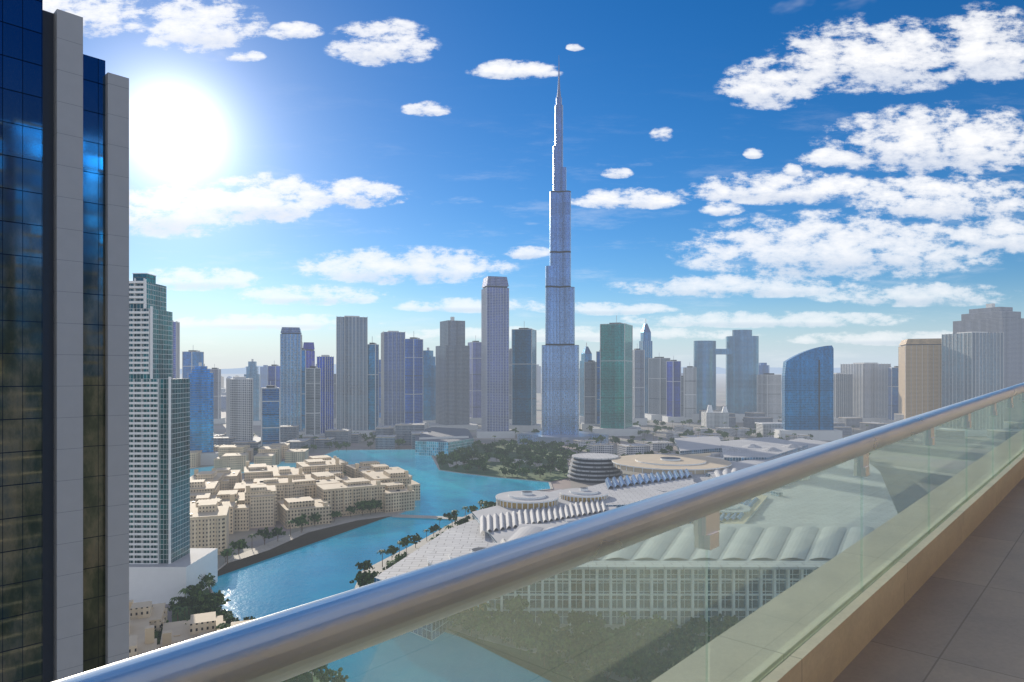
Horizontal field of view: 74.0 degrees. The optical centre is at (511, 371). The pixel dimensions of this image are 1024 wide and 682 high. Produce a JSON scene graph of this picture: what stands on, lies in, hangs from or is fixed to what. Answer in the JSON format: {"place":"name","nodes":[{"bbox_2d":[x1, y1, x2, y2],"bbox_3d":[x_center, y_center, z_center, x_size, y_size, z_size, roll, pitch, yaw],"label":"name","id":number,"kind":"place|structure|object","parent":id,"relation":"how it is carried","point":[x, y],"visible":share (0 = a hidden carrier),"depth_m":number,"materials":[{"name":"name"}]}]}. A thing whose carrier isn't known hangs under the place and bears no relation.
{"place":"outdoors","nodes":[
{"label":"outdoors","id":0,"kind":"place"},
{"bbox_2d":[0,0,128,681],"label":"tower","id":1,"kind":"structure","parent":0,"point":[64,356],"depth_m":84.40,"materials":[{"name":"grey glass"}]},
{"bbox_2d":[173,321,179,378],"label":"tower","id":2,"kind":"structure","parent":0,"point":[176,349],"depth_m":1352.05,"materials":[{"name":"glass"}]},
{"bbox_2d":[182,350,203,378],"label":"tower","id":3,"kind":"structure","parent":0,"point":[191,359],"depth_m":1911.26,"materials":[{"name":"glass"}]},
{"bbox_2d":[210,364,225,423],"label":"tower","id":4,"kind":"structure","parent":0,"point":[218,419],"depth_m":1966.00,"materials":[{"name":"concrete"}]},
{"bbox_2d":[244,359,260,424],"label":"tower","id":5,"kind":"structure","parent":0,"point":[252,369],"depth_m":1911.66,"materials":[{"name":"glass"}]},
{"bbox_2d":[268,364,279,387],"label":"tower","id":6,"kind":"structure","parent":0,"point":[274,374],"depth_m":1966.20,"materials":[{"name":"glass"}]},
{"bbox_2d":[280,327,304,438],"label":"tower","id":7,"kind":"structure","parent":0,"point":[290,375],"depth_m":1505.81,"materials":[{"name":"glass"}]},
{"bbox_2d":[303,342,314,367],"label":"tower","id":8,"kind":"structure","parent":0,"point":[308,347],"depth_m":1909.68,"materials":[{"name":"glass"}]},
{"bbox_2d":[334,374,335,423],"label":"tower","id":9,"kind":"structure","parent":0,"point":[334,398],"depth_m":1987.89,"materials":[{"name":"glass"}]},
{"bbox_2d":[190,450,550,681],"bbox_3d":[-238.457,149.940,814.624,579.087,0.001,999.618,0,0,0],"label":"lake water","id":10,"kind":"structure","parent":0,"point":[321,569],"depth_m":495.67,"materials":[{"name":"liquid"}]},
{"bbox_2d":[379,359,380,422],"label":"tower","id":11,"kind":"structure","parent":0,"point":[379,390],"depth_m":1913.43,"materials":[{"name":"concrete"}]},
{"bbox_2d":[379,331,404,425],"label":"tower","id":12,"kind":"structure","parent":0,"point":[392,378],"depth_m":1708.09,"materials":[{"name":"glass"}]},
{"bbox_2d":[400,337,427,428],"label":"tower","id":13,"kind":"structure","parent":0,"point":[413,379],"depth_m":1709.09,"materials":[{"name":"glass"}]},
{"bbox_2d":[392,514,465,518],"bbox_3d":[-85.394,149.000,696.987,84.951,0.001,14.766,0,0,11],"label":"footbridge","id":14,"kind":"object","parent":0,"point":[412,516],"visible":0.67,"depth_m":700.21,"materials":[{"name":"concrete"}]},
{"bbox_2d":[423,348,435,421],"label":"tower","id":15,"kind":"structure","parent":0,"point":[429,390],"depth_m":1908.62,"materials":[{"name":"glass"}]},
{"bbox_2d":[428,317,477,429],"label":"tower","id":16,"kind":"structure","parent":0,"point":[452,380],"depth_m":1765.40,"materials":[{"name":"concrete"}]},
{"bbox_2d":[468,335,480,423],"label":"tower","id":17,"kind":"structure","parent":0,"point":[475,381],"depth_m":1967.54,"materials":[{"name":"glass"}]},
{"bbox_2d":[221,364,781,395],"bbox_3d":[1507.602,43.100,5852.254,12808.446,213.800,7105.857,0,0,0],"label":"city","id":18,"kind":"object","parent":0,"point":[538,380],"depth_m":4789.02},
{"bbox_2d":[180,364,840,373],"bbox_3d":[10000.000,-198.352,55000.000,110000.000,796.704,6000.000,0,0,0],"label":"mountain ridge","id":19,"kind":"structure","parent":0,"point":[774,370],"depth_m":52407.54,"materials":[{"name":"grey"}]},
{"bbox_2d":[509,349,511,422],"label":"tower","id":20,"kind":"structure","parent":0,"point":[510,385],"depth_m":1904.46,"materials":[{"name":"concrete"}]},
{"bbox_2d":[509,328,540,433],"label":"tower","id":21,"kind":"structure","parent":0,"point":[523,379],"depth_m":1641.66,"materials":[{"name":"glass"}]},
{"bbox_2d":[43,0,1023,368],"label":"sky","id":22,"kind":"structure","parent":0,"point":[800,175],"materials":[{"name":"blue"}]},
{"bbox_2d":[54,382,1023,681],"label":"balcony handrail","id":23,"kind":"object","parent":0,"point":[288,644],"visible":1,"depth_m":1.30,"materials":[{"name":"metal"}]},
{"bbox_2d":[579,342,591,423],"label":"tower","id":24,"kind":"structure","parent":0,"point":[586,354],"depth_m":1972.40,"materials":[{"name":"concrete"}]},
{"bbox_2d":[581,360,599,431],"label":"tower","id":25,"kind":"structure","parent":0,"point":[590,392],"depth_m":1703.39,"materials":[{"name":"concrete"}]},
{"bbox_2d":[165,374,1021,622],"bbox_3d":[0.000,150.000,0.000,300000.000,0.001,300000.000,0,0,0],"label":"ground","id":26,"kind":"structure","parent":0,"point":[906,488],"depth_m":1204.25,"materials":[{"name":"concrete"}]},
{"bbox_2d":[129,273,217,603],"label":"residential tower","id":27,"kind":"structure","parent":26,"relation":"on","point":[167,563],"depth_m":447.37,"materials":[{"name":"white paint"}]},
{"bbox_2d":[176,593,205,613],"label":"tree","id":28,"kind":"object","parent":26,"relation":"on","point":[185,601],"visible":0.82,"depth_m":417.20,"materials":[{"name":"green plant"}]},
{"bbox_2d":[129,600,254,657],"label":"buildings","id":29,"kind":"structure","parent":26,"relation":"on","point":[147,619],"depth_m":356.65,"materials":[{"name":"beige stone"}]},
{"bbox_2d":[186,581,205,596],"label":"tree","id":30,"kind":"object","parent":26,"relation":"on","point":[199,586],"visible":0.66,"depth_m":431.59,"materials":[{"name":"green plant"}]},
{"bbox_2d":[189,604,209,618],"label":"tree","id":31,"kind":"object","parent":26,"relation":"on","point":[201,608],"visible":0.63,"depth_m":399.89,"materials":[{"name":"green plant"}]},
{"bbox_2d":[187,362,217,464],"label":"tower","id":32,"kind":"structure","parent":26,"relation":"on","point":[200,377],"depth_m":1098.60,"materials":[{"name":"glass"}]},
{"bbox_2d":[192,590,216,604],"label":"tree","id":33,"kind":"object","parent":26,"relation":"on","point":[201,598],"visible":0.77,"depth_m":413.69,"materials":[{"name":"green plant"}]},
{"bbox_2d":[203,590,230,605],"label":"tree","id":34,"kind":"object","parent":26,"relation":"on","point":[218,597],"visible":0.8,"depth_m":412.25,"materials":[{"name":"green plant"}]},
{"bbox_2d":[229,539,249,554],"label":"tree","id":35,"kind":"object","parent":26,"relation":"on","point":[239,544],"visible":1,"depth_m":552.10,"materials":[{"name":"green plant"}]},
{"bbox_2d":[226,377,260,440],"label":"tower","id":36,"kind":"structure","parent":26,"relation":"on","point":[239,408],"depth_m":1273.30,"materials":[{"name":"concrete"}]},
{"bbox_2d":[172,588,319,681],"bbox_3d":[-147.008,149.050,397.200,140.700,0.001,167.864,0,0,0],"label":"trees","id":37,"kind":"object","parent":26,"relation":"on","point":[302,678],"visible":0.08,"depth_m":337.06,"materials":[{"name":"green plant"}]},
{"bbox_2d":[190,461,307,554],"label":"low-rise buildings","id":38,"kind":"structure","parent":26,"relation":"on","point":[219,514],"depth_m":659.23,"materials":[{"name":"beige stone"}]},
{"bbox_2d":[190,443,308,471],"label":"low-rise buildings","id":39,"kind":"structure","parent":26,"relation":"on","point":[234,457],"depth_m":1084.44,"materials":[{"name":"concrete"}]},
{"bbox_2d":[255,527,271,544],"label":"tree","id":40,"kind":"object","parent":26,"relation":"on","point":[266,534],"visible":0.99,"depth_m":584.94,"materials":[{"name":"green plant"}]},
{"bbox_2d":[258,381,285,447],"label":"tower","id":41,"kind":"structure","parent":26,"relation":"on","point":[270,414],"depth_m":1231.49,"materials":[{"name":"glass"}]},
{"bbox_2d":[290,513,308,532],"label":"tree","id":42,"kind":"object","parent":26,"relation":"on","point":[301,520],"visible":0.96,"depth_m":628.06,"materials":[{"name":"green plant"}]},
{"bbox_2d":[302,342,305,429],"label":"tower","id":43,"kind":"structure","parent":26,"relation":"on","point":[303,384],"depth_m":1539.06,"materials":[{"name":"glass"}]},
{"bbox_2d":[218,511,402,575],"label":"waterfront promenade","id":44,"kind":"structure","parent":26,"relation":"on","point":[299,539],"depth_m":604.38,"materials":[{"name":"concrete"}]},
{"bbox_2d":[302,366,324,438],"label":"tower","id":45,"kind":"structure","parent":26,"relation":"on","point":[312,400],"depth_m":1421.08,"materials":[{"name":"concrete"}]},
{"bbox_2d":[214,423,428,454],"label":"buildings","id":46,"kind":"structure","parent":26,"relation":"on","point":[386,437],"depth_m":1341.51,"materials":[{"name":"concrete"}]},
{"bbox_2d":[317,355,333,432],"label":"tower","id":47,"kind":"structure","parent":26,"relation":"on","point":[325,363],"depth_m":1471.40,"materials":[{"name":"glass"}]},
{"bbox_2d":[313,667,342,681],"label":"tree","id":48,"kind":"object","parent":26,"relation":"on","point":[324,676],"visible":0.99,"depth_m":320.24,"materials":[{"name":"green plant"}]},
{"bbox_2d":[277,455,419,528],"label":"buildings","id":49,"kind":"structure","parent":26,"relation":"on","point":[328,484],"depth_m":727.98,"materials":[{"name":"concrete"}]},
{"bbox_2d":[334,316,373,436],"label":"tower","id":50,"kind":"structure","parent":26,"relation":"on","point":[352,372],"depth_m":1583.27,"materials":[{"name":"concrete"}]},
{"bbox_2d":[349,571,373,586],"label":"tree","id":51,"kind":"object","parent":26,"relation":"on","point":[361,576],"visible":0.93,"depth_m":452.01,"materials":[{"name":"green plant"}]},
{"bbox_2d":[355,500,370,515],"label":"tree","id":52,"kind":"object","parent":26,"relation":"on","point":[363,505],"visible":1,"depth_m":702.45,"materials":[{"name":"green plant"}]},
{"bbox_2d":[355,560,374,571],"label":"tree","id":53,"kind":"object","parent":26,"relation":"on","point":[365,565],"visible":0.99,"depth_m":497.48,"materials":[{"name":"green plant"}]},
{"bbox_2d":[190,449,552,681],"bbox_3d":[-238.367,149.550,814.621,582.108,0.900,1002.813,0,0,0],"label":"lake quay wall","id":54,"kind":"structure","parent":26,"relation":"on","point":[446,630],"depth_m":936.64,"materials":[{"name":"stone"}]},
{"bbox_2d":[368,343,378,429],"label":"tower","id":55,"kind":"structure","parent":26,"relation":"on","point":[373,386],"depth_m":1595.62,"materials":[{"name":"glass"}]},
{"bbox_2d":[357,514,472,587],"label":"promenade","id":56,"kind":"structure","parent":26,"relation":"on","point":[379,567],"depth_m":567.18,"materials":[{"name":"stone"}]},
{"bbox_2d":[415,427,473,455],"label":"low-rise building","id":57,"kind":"structure","parent":26,"relation":"on","point":[434,441],"depth_m":1245.31,"materials":[{"name":"glass"}]},
{"bbox_2d":[443,510,457,525],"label":"tree","id":58,"kind":"object","parent":26,"relation":"on","point":[448,515],"visible":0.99,"depth_m":654.73,"materials":[{"name":"green plant"}]},
{"bbox_2d":[476,276,514,437],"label":"tower","id":59,"kind":"structure","parent":26,"relation":"on","point":[495,356],"depth_m":1544.96,"materials":[{"name":"concrete"}]},
{"bbox_2d":[436,445,568,480],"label":"park","id":60,"kind":"structure","parent":26,"relation":"on","point":[494,470],"depth_m":1037.41,"materials":[{"name":"green plant"}]},
{"bbox_2d":[448,457,557,470],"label":"park paths","id":61,"kind":"structure","parent":60,"relation":"on","point":[490,459],"depth_m":1117.10,"materials":[{"name":"concrete"}]},
{"bbox_2d":[227,363,781,390],"bbox_3d":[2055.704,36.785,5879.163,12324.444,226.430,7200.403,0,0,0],"label":"skyscraper","id":62,"kind":"structure","parent":26,"relation":"on","point":[764,368],"depth_m":3987.36,"materials":[{"name":"concrete"}]},
{"bbox_2d":[505,594,528,614],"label":"tree","id":63,"kind":"object","parent":26,"relation":"on","point":[517,609],"visible":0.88,"depth_m":395.64,"materials":[{"name":"green plant"}]},
{"bbox_2d":[526,638,556,665],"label":"tree","id":64,"kind":"object","parent":26,"relation":"on","point":[547,649],"visible":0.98,"depth_m":341.90,"materials":[{"name":"green plant"}]},
{"bbox_2d":[538,610,559,629],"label":"tree","id":65,"kind":"object","parent":26,"relation":"on","point":[548,616],"visible":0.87,"depth_m":380.83,"materials":[{"name":"green plant"}]},
{"bbox_2d":[517,65,608,443],"bbox_3d":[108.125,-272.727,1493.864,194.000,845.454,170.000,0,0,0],"label":"skyscraper","id":66,"kind":"structure","parent":26,"relation":"on","point":[560,385],"depth_m":1476.75,"materials":[{"name":"glass"}]},
{"bbox_2d":[566,609,591,627],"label":"tree","id":67,"kind":"object","parent":26,"relation":"on","point":[575,618],"visible":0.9,"depth_m":381.10,"materials":[{"name":"green plant"}]},
{"bbox_2d":[447,623,715,681],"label":"park","id":68,"kind":"structure","parent":26,"relation":"on","point":[535,664],"depth_m":348.66,"materials":[{"name":"green plant"}]},
{"bbox_2d":[449,624,638,681],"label":"park path","id":69,"kind":"structure","parent":68,"relation":"on","point":[498,640],"depth_m":371.55,"materials":[{"name":"concrete"}]},
{"bbox_2d":[538,624,710,635],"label":"park path","id":70,"kind":"structure","parent":68,"relation":"on","point":[613,626],"depth_m":396.25,"materials":[{"name":"concrete"}]},
{"bbox_2d":[584,659,604,680],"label":"tree","id":71,"kind":"object","parent":26,"relation":"on","point":[593,666],"visible":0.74,"depth_m":326.15,"materials":[{"name":"green plant"}]},
{"bbox_2d":[589,611,605,630],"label":"tree","id":72,"kind":"object","parent":26,"relation":"on","point":[598,622],"visible":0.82,"depth_m":379.77,"materials":[{"name":"green plant"}]},
{"bbox_2d":[596,350,599,423],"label":"tower","id":73,"kind":"structure","parent":26,"relation":"on","point":[597,387],"depth_m":1703.35,"materials":[{"name":"concrete"}]},
{"bbox_2d":[595,652,620,681],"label":"tree","id":74,"kind":"object","parent":26,"relation":"on","point":[605,663],"visible":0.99,"depth_m":321.76,"materials":[{"name":"green plant"}]},
{"bbox_2d":[592,315,641,435],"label":"tower","id":75,"kind":"structure","parent":26,"relation":"on","point":[616,378],"depth_m":1607.17,"materials":[{"name":"green glass"}]},
{"bbox_2d":[612,648,632,676],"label":"tree","id":76,"kind":"object","parent":26,"relation":"on","point":[622,656],"visible":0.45,"depth_m":331.52,"materials":[{"name":"green plant"}]},
{"bbox_2d":[613,659,645,681],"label":"tree","id":77,"kind":"object","parent":26,"relation":"on","point":[630,668],"visible":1,"depth_m":318.63,"materials":[{"name":"green plant"}]},
{"bbox_2d":[619,647,641,669],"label":"tree","id":78,"kind":"object","parent":26,"relation":"on","point":[629,653],"visible":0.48,"depth_m":332.16,"materials":[{"name":"green plant"}]},
{"bbox_2d":[374,436,897,640],"bbox_3d":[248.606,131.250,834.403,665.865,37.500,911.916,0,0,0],"label":"shopping mall","id":79,"kind":"structure","parent":26,"relation":"on","point":[774,543],"depth_m":479.74,"materials":[{"name":"white paint"}]},
{"bbox_2d":[626,617,645,637],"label":"tree","id":80,"kind":"object","parent":26,"relation":"on","point":[638,624],"visible":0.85,"depth_m":378.63,"materials":[{"name":"green plant"}]},
{"bbox_2d":[637,635,662,651],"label":"tree","id":81,"kind":"object","parent":26,"relation":"on","point":[641,638],"visible":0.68,"depth_m":352.74,"materials":[{"name":"green plant"}]},
{"bbox_2d":[642,637,659,651],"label":"tree","id":82,"kind":"object","parent":26,"relation":"on","point":[649,645],"visible":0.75,"depth_m":349.76,"materials":[{"name":"green plant"}]},
{"bbox_2d":[640,659,666,679],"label":"tree","id":83,"kind":"object","parent":26,"relation":"on","point":[654,671],"visible":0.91,"depth_m":322.70,"materials":[{"name":"green plant"}]},
{"bbox_2d":[643,613,665,634],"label":"tree","id":84,"kind":"object","parent":26,"relation":"on","point":[656,621],"visible":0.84,"depth_m":376.06,"materials":[{"name":"green plant"}]},
{"bbox_2d":[659,650,678,670],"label":"tree","id":85,"kind":"object","parent":26,"relation":"on","point":[672,659],"visible":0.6,"depth_m":326.62,"materials":[{"name":"green plant"}]},
{"bbox_2d":[660,617,677,633],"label":"tree","id":86,"kind":"object","parent":26,"relation":"on","point":[674,624],"visible":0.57,"depth_m":376.10,"materials":[{"name":"green plant"}]},
{"bbox_2d":[672,640,697,657],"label":"tree","id":87,"kind":"object","parent":26,"relation":"on","point":[678,646],"visible":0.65,"depth_m":339.75,"materials":[{"name":"green plant"}]},
{"bbox_2d":[682,366,695,420],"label":"tower","id":88,"kind":"structure","parent":26,"relation":"on","point":[689,391],"depth_m":2026.84,"materials":[{"name":"concrete"}]},
{"bbox_2d":[573,425,809,455],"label":"buildings","id":89,"kind":"structure","parent":26,"relation":"on","point":[593,446],"depth_m":1330.28,"materials":[{"name":"beige stone"}]},
{"bbox_2d":[687,615,709,637],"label":"tree","id":90,"kind":"object","parent":26,"relation":"on","point":[700,623],"visible":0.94,"depth_m":379.31,"materials":[{"name":"green plant"}]},
{"bbox_2d":[705,613,722,627],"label":"tree","id":91,"kind":"object","parent":26,"relation":"on","point":[715,620],"visible":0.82,"depth_m":380.15,"materials":[{"name":"green plant"}]},
{"bbox_2d":[708,625,729,636],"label":"tree","id":92,"kind":"object","parent":26,"relation":"on","point":[722,629],"visible":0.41,"depth_m":363.49,"materials":[{"name":"green plant"}]},
{"bbox_2d":[717,615,739,627],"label":"tree","id":93,"kind":"object","parent":26,"relation":"on","point":[730,621],"visible":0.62,"depth_m":375.96,"materials":[{"name":"green plant"}]},
{"bbox_2d":[701,405,781,436],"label":"low-rise buildings","id":94,"kind":"structure","parent":26,"relation":"on","point":[710,418],"depth_m":1800.78,"materials":[{"name":"white paint"}]},
{"bbox_2d":[769,345,841,440],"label":"skyscraper","id":95,"kind":"structure","parent":26,"relation":"on","point":[807,392],"depth_m":1500.00,"materials":[{"name":"blue"}]},
{"bbox_2d":[834,373,852,421],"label":"tower","id":96,"kind":"structure","parent":26,"relation":"on","point":[843,394],"depth_m":1966.62,"materials":[{"name":"concrete"}]},
{"bbox_2d":[699,405,1023,442],"bbox_3d":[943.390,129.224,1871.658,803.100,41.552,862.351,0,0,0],"label":"buildings","id":97,"kind":"structure","parent":26,"relation":"on","point":[843,424],"depth_m":1756.00,"materials":[{"name":"concrete"}]},
{"bbox_2d":[841,363,890,421],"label":"tower","id":98,"kind":"structure","parent":26,"relation":"on","point":[870,392],"depth_m":1974.14,"materials":[{"name":"concrete"}]},
{"bbox_2d":[881,338,941,425],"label":"tower","id":99,"kind":"structure","parent":26,"relation":"on","point":[919,376],"depth_m":1719.82,"materials":[{"name":"concrete"}]},
{"bbox_2d":[934,332,1019,435],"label":"tower","id":100,"kind":"structure","parent":26,"relation":"on","point":[972,364],"depth_m":1608.96,"materials":[{"name":"concrete"}]},
{"bbox_2d":[953,303,1023,427],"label":"tower","id":101,"kind":"structure","parent":26,"relation":"on","point":[1007,321],"depth_m":1842.05,"materials":[{"name":"concrete"}]},
{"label":"tower","id":102,"kind":"object","parent":26,"relation":"on","visible":0},
{"bbox_2d":[651,429,1023,681],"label":"balcony parapet","id":103,"kind":"structure","parent":102,"relation":"attached to","point":[829,620],"depth_m":3.25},
{"bbox_2d":[833,477,1023,681],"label":"balcony floor","id":104,"kind":"structure","parent":102,"relation":"attached to","point":[958,616],"depth_m":3.37,"materials":[{"name":"tile"}]},
{"bbox_2d":[633,349,646,424],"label":"tower","id":105,"kind":"structure","parent":0,"point":[639,385],"depth_m":1906.41,"materials":[{"name":"concrete"}]},
{"bbox_2d":[639,319,651,412],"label":"tower","id":106,"kind":"structure","parent":0,"point":[645,343],"depth_m":2202.18,"materials":[{"name":"glass"}]},
{"bbox_2d":[645,357,669,419],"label":"tower","id":107,"kind":"structure","parent":0,"point":[656,388],"depth_m":2137.26,"materials":[{"name":"concrete"}]},
{"bbox_2d":[662,356,682,421],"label":"tower","id":108,"kind":"structure","parent":0,"point":[673,389],"depth_m":2031.50,"materials":[{"name":"glass"}]},
{"bbox_2d":[361,426,995,448],"bbox_3d":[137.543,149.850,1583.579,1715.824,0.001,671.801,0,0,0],"label":"road","id":109,"kind":"structure","parent":0,"point":[742,426],"depth_m":1483.24,"materials":[{"name":"asphalt"}]},
{"bbox_2d":[692,330,758,421],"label":"twin towers","id":110,"kind":"structure","parent":0,"point":[741,351],"depth_m":2027.45,"materials":[{"name":"glass"}]},
{"bbox_2d":[757,373,781,421],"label":"tower","id":111,"kind":"structure","parent":0,"point":[768,394],"depth_m":1969.30,"materials":[{"name":"concrete"}]},
{"bbox_2d":[662,433,955,476],"bbox_3d":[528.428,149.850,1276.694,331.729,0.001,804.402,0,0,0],"label":"road","id":112,"kind":"structure","parent":0,"point":[912,469],"depth_m":1053.76,"materials":[{"name":"asphalt"}]},
{"bbox_2d":[881,366,897,421],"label":"tower","id":113,"kind":"structure","parent":0,"point":[892,391],"depth_m":1916.18,"materials":[{"name":"glass"}]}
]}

